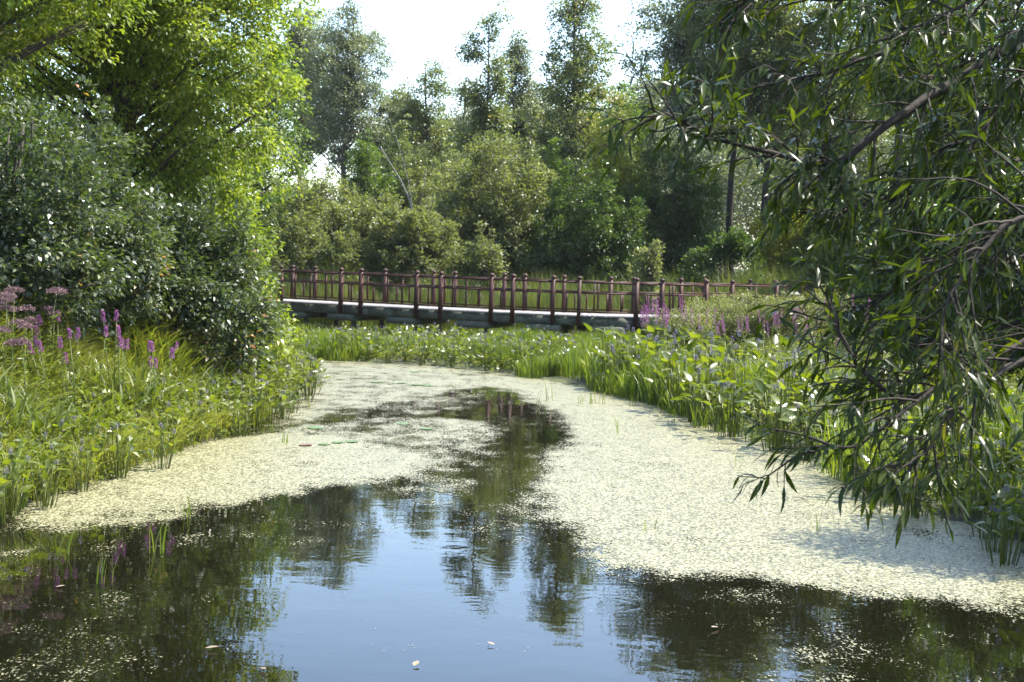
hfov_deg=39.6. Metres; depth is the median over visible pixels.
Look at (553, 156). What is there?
shrub
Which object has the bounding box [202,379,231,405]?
pickerelweed plant
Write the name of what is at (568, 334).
pickerelweed plant
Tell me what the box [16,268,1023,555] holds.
ground
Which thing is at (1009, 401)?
pickerelweed plant
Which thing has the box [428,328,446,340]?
pickerelweed plant
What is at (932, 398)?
pickerelweed plant
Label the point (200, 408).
pickerelweed plant
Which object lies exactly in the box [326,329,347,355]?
pickerelweed plant
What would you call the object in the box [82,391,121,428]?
pickerelweed plant
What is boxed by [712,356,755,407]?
pickerelweed plant
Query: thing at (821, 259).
shrub
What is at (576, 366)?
bur reed grass
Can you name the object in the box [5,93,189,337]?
dogwood shrub
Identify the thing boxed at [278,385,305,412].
pickerelweed plant
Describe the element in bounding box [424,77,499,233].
poplar tree
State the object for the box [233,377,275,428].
pickerelweed plant
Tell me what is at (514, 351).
pickerelweed plant
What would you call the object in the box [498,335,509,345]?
pickerelweed plant
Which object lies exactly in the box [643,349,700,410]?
pickerelweed plant
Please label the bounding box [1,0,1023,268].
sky
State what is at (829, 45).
broadleaf tree
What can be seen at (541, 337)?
pickerelweed plant
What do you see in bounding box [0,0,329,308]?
maple tree
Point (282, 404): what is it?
pickerelweed plant
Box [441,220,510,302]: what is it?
shrub
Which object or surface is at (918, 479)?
pickerelweed plant
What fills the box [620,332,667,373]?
pickerelweed plant
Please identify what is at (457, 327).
pickerelweed plant
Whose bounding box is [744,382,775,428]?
pickerelweed plant
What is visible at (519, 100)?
poplar tree
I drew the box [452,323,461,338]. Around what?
pickerelweed plant
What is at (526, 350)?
pickerelweed plant
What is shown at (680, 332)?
pickerelweed plant
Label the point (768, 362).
pickerelweed plant
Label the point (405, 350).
pickerelweed plant
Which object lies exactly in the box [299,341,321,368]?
pickerelweed plant
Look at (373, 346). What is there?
pickerelweed plant
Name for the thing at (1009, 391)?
pickerelweed plant
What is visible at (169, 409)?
pickerelweed plant
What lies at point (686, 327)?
loosestrife plant
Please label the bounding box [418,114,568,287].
shrub
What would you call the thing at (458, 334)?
pickerelweed plant
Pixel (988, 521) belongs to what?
pickerelweed plant
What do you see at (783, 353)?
pickerelweed plant
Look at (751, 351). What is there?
pickerelweed plant
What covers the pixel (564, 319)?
footbridge
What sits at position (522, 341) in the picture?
pickerelweed plant
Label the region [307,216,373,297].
shrub
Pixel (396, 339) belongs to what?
pickerelweed plant
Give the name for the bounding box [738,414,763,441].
reed tuft
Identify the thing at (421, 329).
pickerelweed plant
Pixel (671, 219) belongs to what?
shrub
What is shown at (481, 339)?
pickerelweed plant
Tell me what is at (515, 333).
pickerelweed plant
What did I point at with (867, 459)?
pickerelweed plant
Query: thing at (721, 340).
pickerelweed plant
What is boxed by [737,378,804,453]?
pickerelweed plant
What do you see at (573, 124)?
poplar tree
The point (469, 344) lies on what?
pickerelweed plant
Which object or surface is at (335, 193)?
shrub
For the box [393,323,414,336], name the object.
pickerelweed plant
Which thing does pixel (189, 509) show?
reed tuft
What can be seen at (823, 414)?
pickerelweed plant
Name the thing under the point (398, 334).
pickerelweed plant
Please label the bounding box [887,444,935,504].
pickerelweed plant
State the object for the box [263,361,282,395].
pickerelweed plant
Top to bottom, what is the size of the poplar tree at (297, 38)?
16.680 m
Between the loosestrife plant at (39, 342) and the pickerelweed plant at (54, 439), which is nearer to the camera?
the pickerelweed plant at (54, 439)
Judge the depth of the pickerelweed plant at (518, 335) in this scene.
34.21 m
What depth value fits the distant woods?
96.00 m
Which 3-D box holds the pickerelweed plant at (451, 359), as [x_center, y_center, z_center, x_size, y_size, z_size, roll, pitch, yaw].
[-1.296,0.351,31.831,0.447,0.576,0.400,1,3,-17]
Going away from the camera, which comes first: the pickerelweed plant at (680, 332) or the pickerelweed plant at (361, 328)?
the pickerelweed plant at (680, 332)
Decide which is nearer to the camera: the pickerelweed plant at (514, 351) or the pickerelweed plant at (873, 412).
the pickerelweed plant at (873, 412)
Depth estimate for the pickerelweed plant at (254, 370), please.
22.97 m
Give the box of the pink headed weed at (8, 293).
[0,285,24,384]
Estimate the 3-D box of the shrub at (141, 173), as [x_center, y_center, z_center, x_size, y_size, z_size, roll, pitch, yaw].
[-10.263,-3.207,39.775,7.800,6.274,5.564,2,3,0]
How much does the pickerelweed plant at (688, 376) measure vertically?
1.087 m
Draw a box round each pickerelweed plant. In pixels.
[0,432,15,461]
[0,448,35,515]
[0,463,32,523]
[0,480,11,490]
[19,443,69,499]
[21,454,73,507]
[22,432,68,478]
[29,417,72,455]
[55,411,100,444]
[60,439,99,492]
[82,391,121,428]
[86,420,142,478]
[139,383,167,409]
[139,424,182,469]
[143,376,182,400]
[159,403,183,446]
[164,378,201,399]
[182,397,215,444]
[185,387,224,431]
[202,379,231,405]
[217,391,238,431]
[219,370,256,405]
[225,380,248,408]
[227,401,258,436]
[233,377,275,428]
[242,370,266,402]
[244,361,264,395]
[247,371,275,403]
[255,380,291,423]
[261,363,300,405]
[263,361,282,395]
[265,352,295,391]
[267,387,296,419]
[272,370,303,403]
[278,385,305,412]
[280,338,302,354]
[289,354,313,390]
[291,351,307,380]
[294,355,330,395]
[297,369,323,400]
[298,352,322,381]
[298,355,326,387]
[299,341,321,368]
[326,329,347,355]
[328,328,351,343]
[345,333,360,354]
[348,324,363,339]
[351,330,367,343]
[357,336,376,360]
[364,336,381,358]
[366,329,387,347]
[370,325,388,339]
[377,341,396,363]
[382,330,398,343]
[389,336,406,355]
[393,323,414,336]
[393,326,412,341]
[394,327,418,355]
[400,340,413,361]
[410,339,431,365]
[413,325,428,337]
[415,336,434,361]
[417,332,435,357]
[423,322,438,338]
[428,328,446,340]
[434,331,450,344]
[436,334,457,354]
[436,335,459,360]
[437,330,456,341]
[444,338,462,363]
[445,343,463,366]
[449,326,464,340]
[451,326,469,339]
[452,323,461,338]
[461,336,476,356]
[463,334,484,360]
[465,333,482,344]
[471,336,492,362]
[472,335,489,364]
[477,343,497,370]
[482,336,498,346]
[489,342,508,366]
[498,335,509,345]
[505,335,526,348]
[506,330,516,340]
[510,338,535,357]
[511,331,531,343]
[511,338,533,353]
[512,341,526,367]
[523,345,542,360]
[528,333,549,343]
[532,338,546,357]
[535,335,557,351]
[536,331,557,340]
[540,335,559,347]
[540,349,564,376]
[551,334,568,348]
[555,340,571,353]
[562,339,585,349]
[563,330,577,344]
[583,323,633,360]
[591,341,629,383]
[594,349,626,387]
[604,325,642,365]
[606,327,646,356]
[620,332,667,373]
[624,353,654,375]
[630,319,679,355]
[630,336,650,361]
[631,335,672,374]
[635,332,668,363]
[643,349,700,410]
[646,349,684,387]
[658,329,691,359]
[658,334,681,354]
[660,351,702,413]
[663,338,700,362]
[670,368,731,426]
[675,363,726,422]
[676,326,726,360]
[676,328,705,363]
[678,344,712,365]
[680,365,719,415]
[683,327,720,360]
[685,349,737,390]
[690,380,738,430]
[692,338,725,367]
[696,380,754,437]
[701,338,751,375]
[712,330,763,367]
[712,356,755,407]
[713,347,742,369]
[721,343,746,364]
[731,361,769,417]
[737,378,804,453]
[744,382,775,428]
[745,345,767,364]
[746,334,791,374]
[746,346,779,365]
[753,362,810,434]
[757,378,806,443]
[759,358,797,396]
[765,354,795,376]
[767,349,807,381]
[774,336,824,373]
[775,349,829,425]
[778,346,845,413]
[778,397,837,460]
[781,362,816,391]
[787,360,837,387]
[793,369,852,440]
[800,376,840,436]
[802,359,837,384]
[812,408,845,465]
[814,373,870,441]
[820,371,853,378]
[839,406,882,452]
[842,353,864,377]
[846,417,911,496]
[851,392,892,435]
[873,401,893,453]
[875,364,910,396]
[876,411,923,464]
[877,364,930,434]
[885,456,937,518]
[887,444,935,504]
[899,373,943,429]
[901,395,942,426]
[905,405,943,462]
[906,358,935,423]
[916,429,948,460]
[918,432,956,497]
[956,419,1007,482]
[958,456,1007,517]
[958,475,1023,538]
[962,394,1023,434]
[963,435,1022,505]
[965,505,1014,553]
[973,419,1023,483]
[973,484,1023,566]
[978,384,1023,419]
[980,402,1022,444]
[984,380,1021,419]
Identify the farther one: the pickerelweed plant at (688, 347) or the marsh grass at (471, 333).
the marsh grass at (471, 333)
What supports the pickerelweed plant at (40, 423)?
on the ground at (580, 382)
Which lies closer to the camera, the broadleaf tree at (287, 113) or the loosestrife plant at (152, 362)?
the loosestrife plant at (152, 362)
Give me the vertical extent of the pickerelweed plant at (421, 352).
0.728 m
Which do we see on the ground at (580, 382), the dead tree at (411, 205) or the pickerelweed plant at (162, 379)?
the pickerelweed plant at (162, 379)
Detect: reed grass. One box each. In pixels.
[266,255,865,335]
[275,327,631,378]
[476,324,652,379]
[573,335,1023,504]
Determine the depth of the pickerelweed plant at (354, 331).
33.81 m
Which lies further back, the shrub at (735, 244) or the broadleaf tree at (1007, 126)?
the shrub at (735, 244)
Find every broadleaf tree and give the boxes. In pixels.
[0,0,144,182]
[97,3,296,228]
[227,34,318,237]
[616,0,753,227]
[675,0,800,278]
[704,0,830,249]
[761,0,893,186]
[831,0,997,220]
[885,0,1023,224]
[947,0,1023,200]
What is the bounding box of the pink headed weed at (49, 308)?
[40,286,70,386]
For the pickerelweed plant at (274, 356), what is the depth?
24.41 m
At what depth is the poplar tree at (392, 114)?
80.65 m
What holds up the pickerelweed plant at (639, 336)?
on the ground at (580, 382)
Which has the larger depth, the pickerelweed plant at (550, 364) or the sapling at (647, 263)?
the sapling at (647, 263)
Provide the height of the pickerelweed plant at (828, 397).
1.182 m
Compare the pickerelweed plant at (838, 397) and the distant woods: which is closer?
the pickerelweed plant at (838, 397)
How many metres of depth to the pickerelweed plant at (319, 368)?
26.93 m
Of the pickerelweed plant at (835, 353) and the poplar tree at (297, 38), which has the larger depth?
the poplar tree at (297, 38)
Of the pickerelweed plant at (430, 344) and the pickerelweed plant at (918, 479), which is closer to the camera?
the pickerelweed plant at (918, 479)
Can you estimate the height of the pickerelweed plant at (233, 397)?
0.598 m
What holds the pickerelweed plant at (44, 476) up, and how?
on the ground at (580, 382)
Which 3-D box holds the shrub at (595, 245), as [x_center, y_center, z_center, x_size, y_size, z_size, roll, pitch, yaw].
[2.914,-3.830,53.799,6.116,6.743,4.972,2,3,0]
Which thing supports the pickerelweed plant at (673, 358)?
on the ground at (580, 382)
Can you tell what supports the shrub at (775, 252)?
on the ground at (580, 382)
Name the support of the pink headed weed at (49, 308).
on the ground at (580, 382)
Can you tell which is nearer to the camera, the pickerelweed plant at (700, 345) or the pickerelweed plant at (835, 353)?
the pickerelweed plant at (835, 353)
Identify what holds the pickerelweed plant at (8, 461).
on the ground at (580, 382)
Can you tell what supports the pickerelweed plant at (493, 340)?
on the ground at (580, 382)
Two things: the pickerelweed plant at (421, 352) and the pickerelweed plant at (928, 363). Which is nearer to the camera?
the pickerelweed plant at (928, 363)
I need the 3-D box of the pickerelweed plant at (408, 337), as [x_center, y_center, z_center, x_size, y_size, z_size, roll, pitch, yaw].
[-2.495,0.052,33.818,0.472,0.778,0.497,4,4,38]
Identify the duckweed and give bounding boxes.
[0,360,1023,681]
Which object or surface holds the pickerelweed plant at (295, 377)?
on the ground at (580, 382)
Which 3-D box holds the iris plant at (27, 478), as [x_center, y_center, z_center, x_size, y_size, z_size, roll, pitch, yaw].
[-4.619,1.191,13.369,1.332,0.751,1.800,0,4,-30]
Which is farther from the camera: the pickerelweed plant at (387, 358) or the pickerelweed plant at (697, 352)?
the pickerelweed plant at (387, 358)
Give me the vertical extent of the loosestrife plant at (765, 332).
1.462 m
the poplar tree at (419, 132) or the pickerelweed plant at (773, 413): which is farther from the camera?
the poplar tree at (419, 132)
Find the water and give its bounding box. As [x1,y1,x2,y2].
[0,360,1023,681]
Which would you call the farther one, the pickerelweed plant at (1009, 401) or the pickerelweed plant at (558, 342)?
the pickerelweed plant at (558, 342)
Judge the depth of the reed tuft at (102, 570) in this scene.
10.38 m
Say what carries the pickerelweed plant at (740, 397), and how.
on the ground at (580, 382)
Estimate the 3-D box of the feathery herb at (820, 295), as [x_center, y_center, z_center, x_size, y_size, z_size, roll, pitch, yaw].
[7.365,-0.399,32.952,2.225,1.907,2.395,2,3,0]
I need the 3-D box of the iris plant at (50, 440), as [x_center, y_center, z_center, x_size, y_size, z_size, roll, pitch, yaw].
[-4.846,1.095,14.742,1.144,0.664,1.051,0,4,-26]
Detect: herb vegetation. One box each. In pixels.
[0,303,309,505]
[273,322,620,370]
[610,330,1023,518]
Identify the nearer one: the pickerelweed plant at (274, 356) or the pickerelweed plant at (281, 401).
the pickerelweed plant at (281, 401)
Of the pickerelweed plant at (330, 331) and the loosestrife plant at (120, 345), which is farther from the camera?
the pickerelweed plant at (330, 331)
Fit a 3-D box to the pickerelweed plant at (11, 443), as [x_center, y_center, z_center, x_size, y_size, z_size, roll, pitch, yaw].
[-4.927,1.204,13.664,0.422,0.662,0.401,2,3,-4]
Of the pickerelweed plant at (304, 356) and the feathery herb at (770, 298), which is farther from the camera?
the feathery herb at (770, 298)
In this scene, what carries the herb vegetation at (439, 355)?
on the ground at (580, 382)
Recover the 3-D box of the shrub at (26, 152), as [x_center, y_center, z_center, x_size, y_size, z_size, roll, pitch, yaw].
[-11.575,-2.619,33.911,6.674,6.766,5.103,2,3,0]
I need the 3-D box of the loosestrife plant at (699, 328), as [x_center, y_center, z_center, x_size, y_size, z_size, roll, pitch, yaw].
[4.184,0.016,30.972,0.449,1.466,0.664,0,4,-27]
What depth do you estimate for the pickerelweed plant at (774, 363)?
22.46 m
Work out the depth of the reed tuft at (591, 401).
24.63 m
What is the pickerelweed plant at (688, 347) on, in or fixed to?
on the ground at (580, 382)
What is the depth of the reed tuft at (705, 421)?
21.50 m
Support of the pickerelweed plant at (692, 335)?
on the ground at (580, 382)
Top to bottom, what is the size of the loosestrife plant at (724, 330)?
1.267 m
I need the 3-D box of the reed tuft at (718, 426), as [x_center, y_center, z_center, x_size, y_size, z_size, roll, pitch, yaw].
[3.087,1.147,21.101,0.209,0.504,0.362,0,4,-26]
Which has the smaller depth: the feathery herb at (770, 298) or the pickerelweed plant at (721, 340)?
the pickerelweed plant at (721, 340)
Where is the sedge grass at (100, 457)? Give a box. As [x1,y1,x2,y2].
[0,278,274,511]
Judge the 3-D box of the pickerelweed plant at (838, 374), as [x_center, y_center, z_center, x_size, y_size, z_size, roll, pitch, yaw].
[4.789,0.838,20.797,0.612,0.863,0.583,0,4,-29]
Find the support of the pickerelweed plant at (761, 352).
on the ground at (580, 382)
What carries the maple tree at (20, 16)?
on the ground at (580, 382)
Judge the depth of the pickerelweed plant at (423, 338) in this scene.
32.80 m
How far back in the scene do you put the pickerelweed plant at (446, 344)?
32.92 m
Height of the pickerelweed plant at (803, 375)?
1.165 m
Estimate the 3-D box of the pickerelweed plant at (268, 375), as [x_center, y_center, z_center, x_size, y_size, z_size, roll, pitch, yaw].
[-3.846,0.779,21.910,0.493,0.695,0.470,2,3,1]
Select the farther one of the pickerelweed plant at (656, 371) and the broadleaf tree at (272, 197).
the broadleaf tree at (272, 197)
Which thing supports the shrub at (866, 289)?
on the ground at (580, 382)
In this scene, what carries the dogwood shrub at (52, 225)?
on the ground at (580, 382)
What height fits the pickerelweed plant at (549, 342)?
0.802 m
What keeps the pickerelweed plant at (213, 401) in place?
on the ground at (580, 382)
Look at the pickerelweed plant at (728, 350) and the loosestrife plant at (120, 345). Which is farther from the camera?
the pickerelweed plant at (728, 350)
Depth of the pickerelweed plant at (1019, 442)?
15.19 m
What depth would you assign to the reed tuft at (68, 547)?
11.28 m
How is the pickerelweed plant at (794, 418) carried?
on the ground at (580, 382)
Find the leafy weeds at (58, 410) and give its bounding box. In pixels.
[0,281,272,454]
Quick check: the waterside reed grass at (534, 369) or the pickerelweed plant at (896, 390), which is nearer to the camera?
the pickerelweed plant at (896, 390)
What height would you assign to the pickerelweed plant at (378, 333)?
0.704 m
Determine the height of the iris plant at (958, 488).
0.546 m
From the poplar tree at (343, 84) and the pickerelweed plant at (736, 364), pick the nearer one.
the pickerelweed plant at (736, 364)
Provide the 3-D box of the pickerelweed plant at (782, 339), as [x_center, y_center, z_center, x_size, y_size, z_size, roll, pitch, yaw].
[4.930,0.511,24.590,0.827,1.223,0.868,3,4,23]
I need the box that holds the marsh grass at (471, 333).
[274,315,811,359]
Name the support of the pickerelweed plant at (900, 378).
on the ground at (580, 382)
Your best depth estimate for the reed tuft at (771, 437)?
19.34 m
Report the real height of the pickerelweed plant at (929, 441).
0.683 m
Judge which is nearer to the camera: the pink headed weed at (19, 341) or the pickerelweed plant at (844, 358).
the pink headed weed at (19, 341)
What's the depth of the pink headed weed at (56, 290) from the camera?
16.62 m
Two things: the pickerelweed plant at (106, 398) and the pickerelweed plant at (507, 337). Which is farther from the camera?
the pickerelweed plant at (507, 337)
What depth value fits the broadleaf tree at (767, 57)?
55.86 m
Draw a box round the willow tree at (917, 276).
[567,0,1023,547]
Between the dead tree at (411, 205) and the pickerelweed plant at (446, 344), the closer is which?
the pickerelweed plant at (446, 344)
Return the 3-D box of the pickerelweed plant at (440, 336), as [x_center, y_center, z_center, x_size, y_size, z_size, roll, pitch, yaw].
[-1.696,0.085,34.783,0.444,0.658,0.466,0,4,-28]
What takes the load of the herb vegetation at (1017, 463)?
on the ground at (580, 382)
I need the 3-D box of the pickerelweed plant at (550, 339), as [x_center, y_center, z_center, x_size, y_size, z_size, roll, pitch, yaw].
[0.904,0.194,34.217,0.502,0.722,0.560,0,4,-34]
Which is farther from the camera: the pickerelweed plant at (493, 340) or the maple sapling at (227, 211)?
the pickerelweed plant at (493, 340)
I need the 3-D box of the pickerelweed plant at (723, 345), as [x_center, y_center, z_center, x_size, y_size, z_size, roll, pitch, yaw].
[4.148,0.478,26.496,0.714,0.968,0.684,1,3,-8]
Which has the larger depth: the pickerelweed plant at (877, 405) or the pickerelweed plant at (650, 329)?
the pickerelweed plant at (650, 329)
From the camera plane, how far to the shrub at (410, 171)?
65.33 m
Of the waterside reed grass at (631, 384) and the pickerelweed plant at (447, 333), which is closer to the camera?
the waterside reed grass at (631, 384)
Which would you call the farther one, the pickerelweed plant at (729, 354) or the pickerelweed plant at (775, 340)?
the pickerelweed plant at (729, 354)
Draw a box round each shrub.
[0,74,143,342]
[0,104,68,248]
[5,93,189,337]
[112,172,291,383]
[127,123,281,292]
[260,171,333,267]
[266,209,323,291]
[288,167,366,230]
[303,182,399,279]
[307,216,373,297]
[337,128,403,230]
[353,193,458,299]
[353,216,415,296]
[369,113,447,214]
[398,166,467,237]
[412,217,472,300]
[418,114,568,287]
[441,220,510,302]
[510,152,669,297]
[512,136,589,283]
[562,103,661,290]
[617,118,733,290]
[664,224,786,299]
[742,197,826,281]
[780,229,875,311]
[783,181,889,277]
[842,191,957,354]
[870,159,1023,385]
[966,156,1023,275]
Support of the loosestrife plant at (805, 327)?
on the ground at (580, 382)
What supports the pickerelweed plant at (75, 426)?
on the ground at (580, 382)
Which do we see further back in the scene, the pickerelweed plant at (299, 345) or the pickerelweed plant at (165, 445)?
the pickerelweed plant at (299, 345)
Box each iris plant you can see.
[0,428,96,508]
[8,418,91,455]
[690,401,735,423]
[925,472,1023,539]
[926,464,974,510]
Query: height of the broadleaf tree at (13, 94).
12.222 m
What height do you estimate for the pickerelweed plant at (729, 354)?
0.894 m
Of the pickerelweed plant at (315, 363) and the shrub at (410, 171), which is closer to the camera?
the pickerelweed plant at (315, 363)
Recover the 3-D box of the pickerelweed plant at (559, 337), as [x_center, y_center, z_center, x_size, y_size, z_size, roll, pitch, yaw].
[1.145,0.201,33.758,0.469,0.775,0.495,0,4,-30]
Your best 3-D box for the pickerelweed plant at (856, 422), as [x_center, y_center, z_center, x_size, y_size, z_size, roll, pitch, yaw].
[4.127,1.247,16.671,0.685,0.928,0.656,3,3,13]
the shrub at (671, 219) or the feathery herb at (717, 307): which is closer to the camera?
the feathery herb at (717, 307)
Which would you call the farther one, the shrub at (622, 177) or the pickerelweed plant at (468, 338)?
the shrub at (622, 177)
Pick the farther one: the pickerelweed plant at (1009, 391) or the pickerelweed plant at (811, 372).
the pickerelweed plant at (811, 372)
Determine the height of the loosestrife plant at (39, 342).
1.414 m
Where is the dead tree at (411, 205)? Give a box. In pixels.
[380,138,426,226]
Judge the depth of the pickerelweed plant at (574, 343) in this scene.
32.21 m
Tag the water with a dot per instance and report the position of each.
(342, 598)
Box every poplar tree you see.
[272,5,344,195]
[291,0,402,181]
[355,88,432,207]
[376,58,469,199]
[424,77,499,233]
[438,0,522,187]
[494,0,640,191]
[494,26,544,163]
[501,79,582,193]
[589,79,650,188]
[608,69,678,222]
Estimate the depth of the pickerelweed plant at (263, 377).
21.26 m
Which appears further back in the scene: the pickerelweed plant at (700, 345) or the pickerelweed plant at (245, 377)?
the pickerelweed plant at (700, 345)
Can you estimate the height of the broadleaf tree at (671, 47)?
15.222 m
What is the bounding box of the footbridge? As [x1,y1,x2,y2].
[259,265,812,336]
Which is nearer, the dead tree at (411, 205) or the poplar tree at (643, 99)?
the dead tree at (411, 205)
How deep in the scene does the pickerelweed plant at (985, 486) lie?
14.10 m
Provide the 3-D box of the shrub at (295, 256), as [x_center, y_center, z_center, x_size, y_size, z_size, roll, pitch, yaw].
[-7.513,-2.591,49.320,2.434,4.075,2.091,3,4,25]
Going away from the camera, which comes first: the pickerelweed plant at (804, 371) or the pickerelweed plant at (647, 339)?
the pickerelweed plant at (804, 371)
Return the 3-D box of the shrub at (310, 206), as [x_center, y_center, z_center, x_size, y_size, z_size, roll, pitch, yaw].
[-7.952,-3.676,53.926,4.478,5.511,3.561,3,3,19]
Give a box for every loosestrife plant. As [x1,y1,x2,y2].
[28,325,108,410]
[34,310,81,400]
[100,310,130,402]
[145,341,177,421]
[640,297,669,348]
[678,294,688,347]
[691,309,719,347]
[716,315,748,354]
[745,308,782,361]
[774,304,803,358]
[795,316,838,362]
[824,294,877,362]
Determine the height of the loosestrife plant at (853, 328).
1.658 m
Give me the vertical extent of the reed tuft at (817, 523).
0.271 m
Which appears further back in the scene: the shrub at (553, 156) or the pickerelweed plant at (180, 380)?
the shrub at (553, 156)
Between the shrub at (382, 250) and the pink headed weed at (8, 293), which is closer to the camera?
the pink headed weed at (8, 293)
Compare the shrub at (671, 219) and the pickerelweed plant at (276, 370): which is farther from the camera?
the shrub at (671, 219)
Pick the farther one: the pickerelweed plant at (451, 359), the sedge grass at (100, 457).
the pickerelweed plant at (451, 359)
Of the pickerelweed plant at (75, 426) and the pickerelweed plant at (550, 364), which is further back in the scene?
the pickerelweed plant at (550, 364)
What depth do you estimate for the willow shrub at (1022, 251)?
13.62 m
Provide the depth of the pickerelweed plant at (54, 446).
13.63 m
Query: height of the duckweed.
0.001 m
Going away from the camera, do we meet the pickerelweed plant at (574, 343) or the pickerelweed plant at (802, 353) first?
the pickerelweed plant at (802, 353)
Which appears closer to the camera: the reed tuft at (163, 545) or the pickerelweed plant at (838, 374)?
the reed tuft at (163, 545)
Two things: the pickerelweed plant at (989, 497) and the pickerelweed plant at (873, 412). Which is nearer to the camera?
the pickerelweed plant at (989, 497)
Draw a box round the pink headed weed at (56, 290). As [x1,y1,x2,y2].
[0,286,67,393]
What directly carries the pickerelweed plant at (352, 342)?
on the ground at (580, 382)
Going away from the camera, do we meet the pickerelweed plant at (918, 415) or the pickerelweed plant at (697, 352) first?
the pickerelweed plant at (918, 415)
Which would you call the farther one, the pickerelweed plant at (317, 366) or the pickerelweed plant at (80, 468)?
the pickerelweed plant at (317, 366)
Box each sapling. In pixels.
[172,176,304,377]
[624,239,665,335]
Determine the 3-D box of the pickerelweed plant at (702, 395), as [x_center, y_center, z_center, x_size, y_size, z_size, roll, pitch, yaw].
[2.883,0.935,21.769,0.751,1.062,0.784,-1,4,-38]
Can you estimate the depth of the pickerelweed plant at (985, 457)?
14.49 m
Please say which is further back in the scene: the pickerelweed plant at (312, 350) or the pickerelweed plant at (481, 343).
the pickerelweed plant at (481, 343)
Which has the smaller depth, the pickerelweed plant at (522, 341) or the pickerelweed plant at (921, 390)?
the pickerelweed plant at (921, 390)
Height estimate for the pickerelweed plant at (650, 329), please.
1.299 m
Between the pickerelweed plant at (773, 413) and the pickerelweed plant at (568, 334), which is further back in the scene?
the pickerelweed plant at (568, 334)
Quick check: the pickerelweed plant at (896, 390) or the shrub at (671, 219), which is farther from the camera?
the shrub at (671, 219)
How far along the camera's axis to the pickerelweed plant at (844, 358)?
21.83 m
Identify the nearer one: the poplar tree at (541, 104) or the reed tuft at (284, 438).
the reed tuft at (284, 438)
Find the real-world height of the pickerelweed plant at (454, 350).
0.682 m
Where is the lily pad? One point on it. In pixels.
(314, 427)
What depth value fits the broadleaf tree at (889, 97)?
39.49 m
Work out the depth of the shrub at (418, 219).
49.16 m
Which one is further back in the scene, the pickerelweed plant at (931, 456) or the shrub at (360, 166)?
the shrub at (360, 166)
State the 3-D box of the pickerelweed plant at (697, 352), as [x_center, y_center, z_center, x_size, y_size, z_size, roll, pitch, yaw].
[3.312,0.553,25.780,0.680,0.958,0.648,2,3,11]
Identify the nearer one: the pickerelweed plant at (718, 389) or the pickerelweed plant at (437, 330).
the pickerelweed plant at (718, 389)
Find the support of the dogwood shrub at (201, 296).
on the ground at (580, 382)
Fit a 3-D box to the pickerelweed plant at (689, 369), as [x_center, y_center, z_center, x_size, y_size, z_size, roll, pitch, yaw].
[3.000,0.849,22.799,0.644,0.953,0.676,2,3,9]
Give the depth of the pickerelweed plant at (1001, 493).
12.05 m
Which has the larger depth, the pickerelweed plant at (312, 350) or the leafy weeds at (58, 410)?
the pickerelweed plant at (312, 350)
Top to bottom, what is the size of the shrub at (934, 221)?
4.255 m
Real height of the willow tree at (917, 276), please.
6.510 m
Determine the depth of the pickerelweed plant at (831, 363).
22.29 m
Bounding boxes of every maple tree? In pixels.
[0,0,158,144]
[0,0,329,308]
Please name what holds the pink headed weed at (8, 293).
on the ground at (580, 382)
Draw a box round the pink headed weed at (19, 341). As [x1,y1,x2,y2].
[0,321,34,401]
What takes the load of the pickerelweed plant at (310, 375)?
on the ground at (580, 382)
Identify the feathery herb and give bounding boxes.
[652,303,730,355]
[677,291,756,350]
[714,289,798,354]
[749,289,830,349]
[790,284,874,348]
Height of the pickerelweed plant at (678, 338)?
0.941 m
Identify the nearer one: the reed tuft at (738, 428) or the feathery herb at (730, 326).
the reed tuft at (738, 428)
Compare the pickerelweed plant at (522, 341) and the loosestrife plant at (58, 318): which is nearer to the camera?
the loosestrife plant at (58, 318)
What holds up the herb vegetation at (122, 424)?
on the ground at (580, 382)
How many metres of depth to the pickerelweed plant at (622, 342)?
27.61 m
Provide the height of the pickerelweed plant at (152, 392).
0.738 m
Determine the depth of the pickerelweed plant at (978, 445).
15.56 m
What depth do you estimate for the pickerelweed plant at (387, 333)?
34.09 m
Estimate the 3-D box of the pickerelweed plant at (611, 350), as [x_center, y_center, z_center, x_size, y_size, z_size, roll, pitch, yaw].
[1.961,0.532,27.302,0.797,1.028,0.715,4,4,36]
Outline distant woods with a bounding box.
[291,47,1023,275]
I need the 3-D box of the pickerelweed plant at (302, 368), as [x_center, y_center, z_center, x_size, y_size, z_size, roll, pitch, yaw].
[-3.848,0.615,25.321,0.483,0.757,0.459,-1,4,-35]
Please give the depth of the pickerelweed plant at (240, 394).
20.21 m
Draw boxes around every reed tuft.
[54,529,75,555]
[96,551,121,583]
[149,523,166,553]
[184,498,190,517]
[282,429,288,442]
[590,390,595,403]
[689,401,716,427]
[711,403,728,432]
[724,405,743,436]
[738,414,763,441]
[765,422,777,447]
[780,422,796,450]
[810,510,821,530]
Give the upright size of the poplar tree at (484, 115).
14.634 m
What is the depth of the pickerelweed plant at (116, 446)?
15.11 m
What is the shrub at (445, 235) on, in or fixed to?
on the ground at (580, 382)
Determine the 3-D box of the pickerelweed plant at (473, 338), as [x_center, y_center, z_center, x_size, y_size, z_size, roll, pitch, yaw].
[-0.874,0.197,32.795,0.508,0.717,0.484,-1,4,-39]
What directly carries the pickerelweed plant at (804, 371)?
on the ground at (580, 382)

